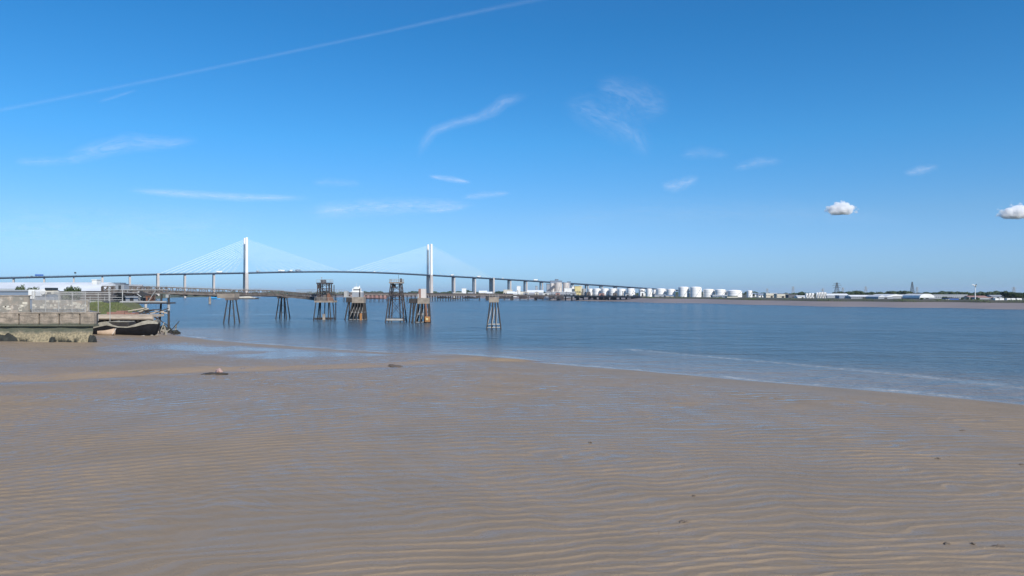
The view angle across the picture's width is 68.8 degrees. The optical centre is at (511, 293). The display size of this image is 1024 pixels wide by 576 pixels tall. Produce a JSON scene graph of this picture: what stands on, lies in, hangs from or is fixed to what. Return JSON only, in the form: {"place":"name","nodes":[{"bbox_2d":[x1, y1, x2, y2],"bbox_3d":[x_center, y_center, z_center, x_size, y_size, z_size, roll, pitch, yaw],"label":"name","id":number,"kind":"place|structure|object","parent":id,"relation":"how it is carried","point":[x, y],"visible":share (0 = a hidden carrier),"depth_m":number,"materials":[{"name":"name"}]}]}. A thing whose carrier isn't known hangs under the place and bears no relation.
{"place":"outdoors","nodes":[
{"label":"outdoors","id":0,"kind":"place"},
{"bbox_2d":[0,295,89,311],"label":"block wall","id":1,"kind":"structure","parent":0,"point":[14,303],"depth_m":141.00,"materials":[{"name":"concrete"}]},
{"bbox_2d":[90,294,239,302],"bbox_3d":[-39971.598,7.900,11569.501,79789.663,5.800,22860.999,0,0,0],"label":"ground","id":2,"kind":"structure","parent":0,"point":[171,296],"depth_m":1695.93,"materials":[{"name":"green plant"}]},
{"bbox_2d":[0,290,58,308],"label":"warehouse","id":3,"kind":"structure","parent":2,"relation":"on","point":[13,292],"depth_m":235.00,"materials":[{"name":"white metal"}]},
{"bbox_2d":[0,309,99,341],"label":"sea wall","id":4,"kind":"structure","parent":2,"relation":"on","point":[47,326],"depth_m":137.80,"materials":[{"name":"concrete"}]},
{"bbox_2d":[28,288,57,311],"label":"tipper truck","id":5,"kind":"object","parent":4,"relation":"on","point":[50,290],"visible":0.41,"depth_m":145.90,"materials":[{"name":"white paint"}]},
{"bbox_2d":[32,291,85,311],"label":"wire fence","id":6,"kind":"object","parent":4,"relation":"on","point":[45,302],"visible":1,"depth_m":138.37,"materials":[{"name":"grey metal"}]},
{"bbox_2d":[56,292,110,320],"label":"pipe rack","id":7,"kind":"object","parent":4,"relation":"on","point":[98,294],"visible":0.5,"depth_m":144.75,"materials":[{"name":"grey metal"}]},
{"bbox_2d":[0,282,115,289],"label":"warehouse","id":8,"kind":"structure","parent":2,"relation":"on","point":[9,285],"depth_m":659.67,"materials":[{"name":"white metal"}]},
{"bbox_2d":[61,287,69,299],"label":"tree","id":9,"kind":"object","parent":2,"relation":"on","point":[65,290],"visible":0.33,"depth_m":339.47,"materials":[{"name":"green plant"}]},
{"bbox_2d":[68,285,74,299],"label":"tree","id":10,"kind":"object","parent":2,"relation":"on","point":[70,289],"visible":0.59,"depth_m":329.62,"materials":[{"name":"green plant"}]},
{"bbox_2d":[73,286,80,299],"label":"tree","id":11,"kind":"object","parent":2,"relation":"on","point":[75,289],"visible":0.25,"depth_m":334.84,"materials":[{"name":"green plant"}]},
{"bbox_2d":[37,285,117,300],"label":"warehouse","id":12,"kind":"structure","parent":2,"relation":"on","point":[91,288],"depth_m":526.49,"materials":[{"name":"grey metal"}]},
{"bbox_2d":[91,279,100,284],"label":"white block","id":13,"kind":"structure","parent":2,"relation":"on","point":[96,282],"depth_m":600.00,"materials":[{"name":"paint"}]},
{"bbox_2d":[90,301,148,313],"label":"grass bank","id":14,"kind":"structure","parent":2,"relation":"on","point":[132,305],"depth_m":204.19,"materials":[{"name":"green plant"}]},
{"bbox_2d":[0,332,1023,575],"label":"mud flat","id":15,"kind":"structure","parent":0,"point":[140,455],"depth_m":35.40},
{"bbox_2d":[0,333,16,340],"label":"rock","id":16,"kind":"object","parent":15,"relation":"on","point":[8,337],"visible":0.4,"depth_m":137.45,"materials":[{"name":"grey stone"}]},
{"bbox_2d":[49,337,55,341],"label":"rock","id":17,"kind":"object","parent":15,"relation":"on","point":[52,339],"visible":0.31,"depth_m":137.18,"materials":[{"name":"grey stone"}]},
{"bbox_2d":[88,335,96,341],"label":"rock","id":18,"kind":"object","parent":15,"relation":"on","point":[91,338],"visible":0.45,"depth_m":137.25,"materials":[{"name":"grey stone"}]},
{"bbox_2d":[97,329,115,334],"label":"dinghy","id":19,"kind":"object","parent":15,"relation":"on","point":[108,332],"visible":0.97,"depth_m":167.71,"materials":[{"name":"white paint"}]},
{"bbox_2d":[93,319,159,335],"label":"barge hulk","id":20,"kind":"object","parent":15,"relation":"on","point":[147,327],"visible":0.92,"depth_m":170.11,"materials":[{"name":"metal"}]},
{"bbox_2d":[98,311,163,323],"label":"timber wharf","id":21,"kind":"structure","parent":15,"relation":"on","point":[136,317],"depth_m":182.60,"materials":[{"name":"wood"}]},
{"bbox_2d":[128,308,179,334],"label":"timber wreckage","id":22,"kind":"object","parent":15,"relation":"on","point":[155,312],"visible":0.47,"depth_m":192.77,"materials":[{"name":"grey wood"}]},
{"bbox_2d":[201,368,227,374],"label":"debris","id":23,"kind":"object","parent":15,"relation":"on","point":[218,371],"visible":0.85,"depth_m":78.66,"materials":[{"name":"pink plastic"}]},
{"bbox_2d":[388,364,402,366],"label":"mud mound","id":24,"kind":"object","parent":15,"relation":"on","point":[391,365],"visible":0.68,"depth_m":94.05,"materials":[{"name":"soil"}]},
{"bbox_2d":[991,544,1004,547],"bbox_3d":[16.380,8.547,25.209,0.464,0.112,0.254,0,0,20],"label":"weed clump","id":25,"kind":"object","parent":15,"relation":"on","point":[1001,546],"visible":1,"depth_m":25.16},
{"bbox_2d":[0,0,1023,292],"label":"sky","id":26,"kind":"structure","parent":0,"point":[810,146],"materials":[{"name":"blue"}]},
{"bbox_2d":[137,297,1023,403],"bbox_3d":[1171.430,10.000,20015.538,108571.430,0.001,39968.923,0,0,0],"label":"river","id":27,"kind":"structure","parent":0,"point":[968,353],"depth_m":172.11,"materials":[{"name":"liquid"}]},
{"bbox_2d":[81,290,175,326],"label":"steel staging","id":28,"kind":"object","parent":27,"relation":"in","point":[160,302],"visible":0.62,"depth_m":219.32,"materials":[{"name":"grey metal"}]},
{"bbox_2d":[116,284,128,291],"bbox_3d":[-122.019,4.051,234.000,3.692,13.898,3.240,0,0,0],"label":"control hut","id":29,"kind":"object","parent":28,"relation":"on","point":[125,287],"visible":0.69,"depth_m":232.50,"materials":[{"name":"metal"}]},
{"bbox_2d":[125,296,141,300],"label":"plant cabinet","id":30,"kind":"object","parent":28,"relation":"on","point":[133,298],"visible":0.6,"depth_m":222.30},
{"bbox_2d":[113,291,157,300],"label":"pipework","id":31,"kind":"object","parent":28,"relation":"on","point":[143,295],"visible":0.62,"depth_m":223.46,"materials":[{"name":"grey metal"}]},
{"bbox_2d":[146,296,154,300],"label":"plant cabinet","id":32,"kind":"object","parent":28,"relation":"on","point":[151,299],"visible":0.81,"depth_m":221.00,"materials":[{"name":"metal"}]},
{"bbox_2d":[101,284,321,322],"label":"approach jetty","id":33,"kind":"object","parent":27,"relation":"in","point":[230,296],"visible":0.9,"depth_m":265.60,"materials":[{"name":"grey metal"}]},
{"bbox_2d":[238,296,258,298],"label":"moored barge","id":34,"kind":"object","parent":27,"relation":"on","point":[249,297],"visible":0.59,"depth_m":1246.00,"materials":[{"name":"white metal"}]},
{"bbox_2d":[296,289,343,318],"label":"catwalk","id":35,"kind":"object","parent":27,"relation":"in","point":[311,292],"visible":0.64,"depth_m":285.03,"materials":[{"name":"grey metal"}]},
{"bbox_2d":[313,277,336,319],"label":"loading tower","id":36,"kind":"structure","parent":27,"relation":"in","point":[328,298],"depth_m":274.67,"materials":[{"name":"metal"}]},
{"bbox_2d":[0,237,702,297],"bbox_3d":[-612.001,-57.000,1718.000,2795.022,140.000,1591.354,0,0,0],"label":"cable stayed bridge","id":37,"kind":"structure","parent":27,"relation":"in","point":[429,280],"depth_m":1787.02,"materials":[{"name":"concrete"}]},
{"bbox_2d":[344,288,366,319],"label":"mooring dolphin","id":38,"kind":"object","parent":27,"relation":"in","point":[358,305],"visible":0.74,"depth_m":277.60,"materials":[{"name":"concrete"}]},
{"bbox_2d":[349,283,385,298],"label":"moored ship","id":39,"kind":"object","parent":27,"relation":"on","point":[355,289],"visible":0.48,"depth_m":1286.00,"materials":[{"name":"white paint"}]},
{"bbox_2d":[385,275,406,322],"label":"dolphin tower","id":40,"kind":"structure","parent":27,"relation":"in","point":[393,294],"depth_m":255.62,"materials":[{"name":"metal"}]},
{"bbox_2d":[409,289,430,322],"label":"mooring dolphin","id":41,"kind":"object","parent":27,"relation":"in","point":[421,299],"visible":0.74,"depth_m":250.50,"materials":[{"name":"concrete"}]},
{"bbox_2d":[486,294,501,328],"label":"mooring dolphin","id":42,"kind":"object","parent":27,"relation":"in","point":[494,299],"visible":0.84,"depth_m":206.58,"materials":[{"name":"concrete"}]},
{"bbox_2d":[343,292,645,301],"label":"pile jetty","id":43,"kind":"object","parent":27,"relation":"in","point":[555,296],"visible":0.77,"depth_m":968.44,"materials":[{"name":"grey metal"}]},
{"bbox_2d":[252,295,1023,309],"bbox_3d":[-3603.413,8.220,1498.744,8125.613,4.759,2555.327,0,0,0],"label":"mud bank","id":44,"kind":"structure","parent":0,"point":[971,305],"depth_m":583.70,"materials":[{"name":"brown soil"}]},
{"bbox_2d":[260,293,1023,302],"bbox_3d":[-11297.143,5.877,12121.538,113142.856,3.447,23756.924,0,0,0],"label":"ground","id":45,"kind":"structure","parent":0,"point":[744,297],"depth_m":629.09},
{"bbox_2d":[507,291,516,296],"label":"warehouse","id":46,"kind":"structure","parent":45,"relation":"on","point":[512,292],"depth_m":1242.21,"materials":[{"name":"white paint"}]},
{"bbox_2d":[517,286,520,294],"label":"white tower","id":47,"kind":"structure","parent":45,"relation":"on","point":[518,289],"depth_m":1400.00,"materials":[{"name":"paint"}]},
{"bbox_2d":[527,290,543,296],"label":"warehouse","id":48,"kind":"structure","parent":45,"relation":"on","point":[531,292],"depth_m":1292.85,"materials":[{"name":"white metal"}]},
{"bbox_2d":[554,282,561,291],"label":"silo","id":49,"kind":"object","parent":45,"relation":"on","point":[558,287],"visible":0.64,"depth_m":1130.76,"materials":[{"name":"concrete"}]},
{"bbox_2d":[545,292,575,294],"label":"warehouse","id":50,"kind":"structure","parent":45,"relation":"on","point":[564,293],"depth_m":1060.00,"materials":[{"name":"white metal"}]},
{"bbox_2d":[563,283,568,291],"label":"silo","id":51,"kind":"object","parent":45,"relation":"on","point":[565,285],"visible":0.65,"depth_m":1130.62,"materials":[{"name":"metal"}]},
{"bbox_2d":[564,288,571,291],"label":"process building","id":52,"kind":"structure","parent":45,"relation":"on","point":[567,289],"depth_m":1110.00,"materials":[{"name":"white paint"}]},
{"bbox_2d":[574,286,580,294],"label":"process building","id":53,"kind":"structure","parent":45,"relation":"on","point":[577,289],"depth_m":1125.00,"materials":[{"name":"yellow metal"}]},
{"bbox_2d":[593,288,600,295],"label":"storage tank","id":54,"kind":"object","parent":45,"relation":"on","point":[596,291],"visible":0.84,"depth_m":1115.82,"materials":[{"name":"white metal"}]},
{"bbox_2d":[186,290,1021,295],"bbox_3d":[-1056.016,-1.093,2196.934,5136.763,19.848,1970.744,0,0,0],"label":"woods","id":55,"kind":"object","parent":45,"relation":"on","point":[947,292],"visible":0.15,"depth_m":1373.13,"materials":[{"name":"green plant"}]},
{"bbox_2d":[601,288,608,294],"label":"storage tank","id":56,"kind":"object","parent":45,"relation":"on","point":[605,291],"visible":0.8,"depth_m":1105.81,"materials":[{"name":"white metal"}]},
{"bbox_2d":[609,288,616,294],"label":"storage tank","id":57,"kind":"object","parent":45,"relation":"on","point":[612,290],"visible":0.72,"depth_m":1095.81,"materials":[{"name":"white metal"}]},
{"bbox_2d":[617,289,625,295],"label":"storage tank","id":58,"kind":"object","parent":45,"relation":"on","point":[619,292],"visible":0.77,"depth_m":1086.02,"materials":[{"name":"white metal"}]},
{"bbox_2d":[627,288,634,294],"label":"storage tank","id":59,"kind":"object","parent":45,"relation":"on","point":[630,291],"visible":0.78,"depth_m":1075.66,"materials":[{"name":"white metal"}]},
{"bbox_2d":[646,289,651,296],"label":"storage tank","id":60,"kind":"object","parent":45,"relation":"on","point":[648,292],"visible":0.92,"depth_m":1050.36,"materials":[{"name":"white metal"}]},
{"bbox_2d":[653,294,665,296],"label":"warehouse","id":61,"kind":"structure","parent":45,"relation":"on","point":[658,295],"depth_m":960.00,"materials":[{"name":"white metal"}]},
{"bbox_2d":[656,288,665,293],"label":"storage tank","id":62,"kind":"object","parent":45,"relation":"on","point":[660,290],"visible":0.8,"depth_m":1041.02,"materials":[{"name":"white metal"}]},
{"bbox_2d":[666,289,674,296],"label":"storage tank","id":63,"kind":"object","parent":45,"relation":"on","point":[670,291],"visible":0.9,"depth_m":1030.82,"materials":[{"name":"white metal"}]},
{"bbox_2d":[678,287,688,296],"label":"storage tank","id":64,"kind":"object","parent":45,"relation":"on","point":[683,291],"visible":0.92,"depth_m":1016.15,"materials":[{"name":"white metal"}]},
{"bbox_2d":[690,287,701,296],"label":"storage tank","id":65,"kind":"object","parent":45,"relation":"on","point":[695,291],"visible":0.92,"depth_m":1005.78,"materials":[{"name":"white metal"}]},
{"bbox_2d":[703,289,713,296],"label":"storage tank","id":66,"kind":"object","parent":45,"relation":"on","point":[708,292],"visible":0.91,"depth_m":1000.96,"materials":[{"name":"white metal"}]},
{"bbox_2d":[715,289,725,294],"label":"storage tank","id":67,"kind":"object","parent":45,"relation":"on","point":[720,291],"visible":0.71,"depth_m":991.30,"materials":[{"name":"white metal"}]},
{"bbox_2d":[726,290,741,296],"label":"storage tank","id":68,"kind":"object","parent":45,"relation":"on","point":[738,293],"visible":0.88,"depth_m":981.88,"materials":[{"name":"white metal"}]},
{"bbox_2d":[747,290,752,296],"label":"storage tank","id":69,"kind":"object","parent":45,"relation":"on","point":[749,293],"visible":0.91,"depth_m":965.36,"materials":[{"name":"white metal"}]},
{"bbox_2d":[763,293,776,297],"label":"block","id":70,"kind":"structure","parent":45,"relation":"on","point":[768,295],"depth_m":900.00,"materials":[{"name":"white concrete"}]},
{"bbox_2d":[774,294,784,297],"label":"block","id":71,"kind":"structure","parent":45,"relation":"on","point":[779,295],"depth_m":880.00,"materials":[{"name":"white concrete"}]},
{"bbox_2d":[785,294,797,297],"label":"warehouse","id":72,"kind":"structure","parent":45,"relation":"on","point":[789,295],"depth_m":860.00,"materials":[{"name":"grey metal"}]},
{"bbox_2d":[794,295,804,297],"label":"warehouse","id":73,"kind":"structure","parent":45,"relation":"on","point":[799,296],"depth_m":821.32,"materials":[{"name":"white paint"}]},
{"bbox_2d":[643,296,1023,302],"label":"bank scrub","id":74,"kind":"object","parent":45,"relation":"on","point":[902,300],"visible":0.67,"depth_m":568.19,"materials":[{"name":"green plant"}]},
{"bbox_2d":[832,283,840,293],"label":"transmission tower","id":75,"kind":"structure","parent":45,"relation":"on","point":[837,287],"depth_m":1149.91,"materials":[{"name":"metal"}]},
{"bbox_2d":[826,294,847,297],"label":"warehouse","id":76,"kind":"structure","parent":45,"relation":"on","point":[830,295],"depth_m":830.18,"materials":[{"name":"white metal"}]},
{"bbox_2d":[835,295,845,297],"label":"warehouse","id":77,"kind":"structure","parent":45,"relation":"on","point":[839,296],"depth_m":760.00,"materials":[{"name":"white metal"}]},
{"bbox_2d":[844,295,867,298],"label":"warehouse","id":78,"kind":"structure","parent":45,"relation":"on","point":[856,296],"depth_m":740.00,"materials":[{"name":"white metal"}]},
{"bbox_2d":[851,290,863,294],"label":"tree","id":79,"kind":"object","parent":45,"relation":"on","point":[856,292],"visible":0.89,"depth_m":878.42,"materials":[{"name":"green plant"}]},
{"bbox_2d":[866,295,892,298],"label":"warehouse","id":80,"kind":"structure","parent":45,"relation":"on","point":[879,297],"depth_m":702.41,"materials":[{"name":"white metal"}]},
{"bbox_2d":[874,294,904,298],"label":"warehouse","id":81,"kind":"structure","parent":45,"relation":"on","point":[896,296],"depth_m":730.00,"materials":[{"name":"white paint"}]},
{"bbox_2d":[902,294,934,298],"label":"warehouse","id":82,"kind":"structure","parent":45,"relation":"on","point":[917,296],"depth_m":693.48,"materials":[{"name":"white paint"}]},
{"bbox_2d":[932,294,967,298],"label":"warehouse","id":83,"kind":"structure","parent":45,"relation":"on","point":[940,296],"depth_m":720.00,"materials":[{"name":"white metal"}]},
{"bbox_2d":[963,296,986,298],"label":"warehouse","id":84,"kind":"structure","parent":45,"relation":"on","point":[965,297],"depth_m":692.25,"materials":[{"name":"grey metal"}]},
{"bbox_2d":[970,297,993,298],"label":"warehouse","id":85,"kind":"structure","parent":45,"relation":"on","point":[983,297],"depth_m":650.00,"materials":[{"name":"metal"}]},
{"bbox_2d":[987,295,1003,297],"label":"warehouse","id":86,"kind":"structure","parent":45,"relation":"on","point":[997,296],"depth_m":800.78,"materials":[{"name":"grey metal"}]},
{"bbox_2d":[998,291,1007,298],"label":"tree","id":87,"kind":"object","parent":45,"relation":"on","point":[1003,294],"visible":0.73,"depth_m":639.36,"materials":[{"name":"green plant"}]},
{"bbox_2d":[1005,291,1012,297],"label":"tree","id":88,"kind":"object","parent":45,"relation":"on","point":[1008,294],"visible":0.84,"depth_m":629.08,"materials":[{"name":"green plant"}]},
{"bbox_2d":[1011,293,1020,297],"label":"tree","id":89,"kind":"object","parent":45,"relation":"on","point":[1015,295],"visible":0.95,"depth_m":619.10,"materials":[{"name":"green plant"}]}
]}

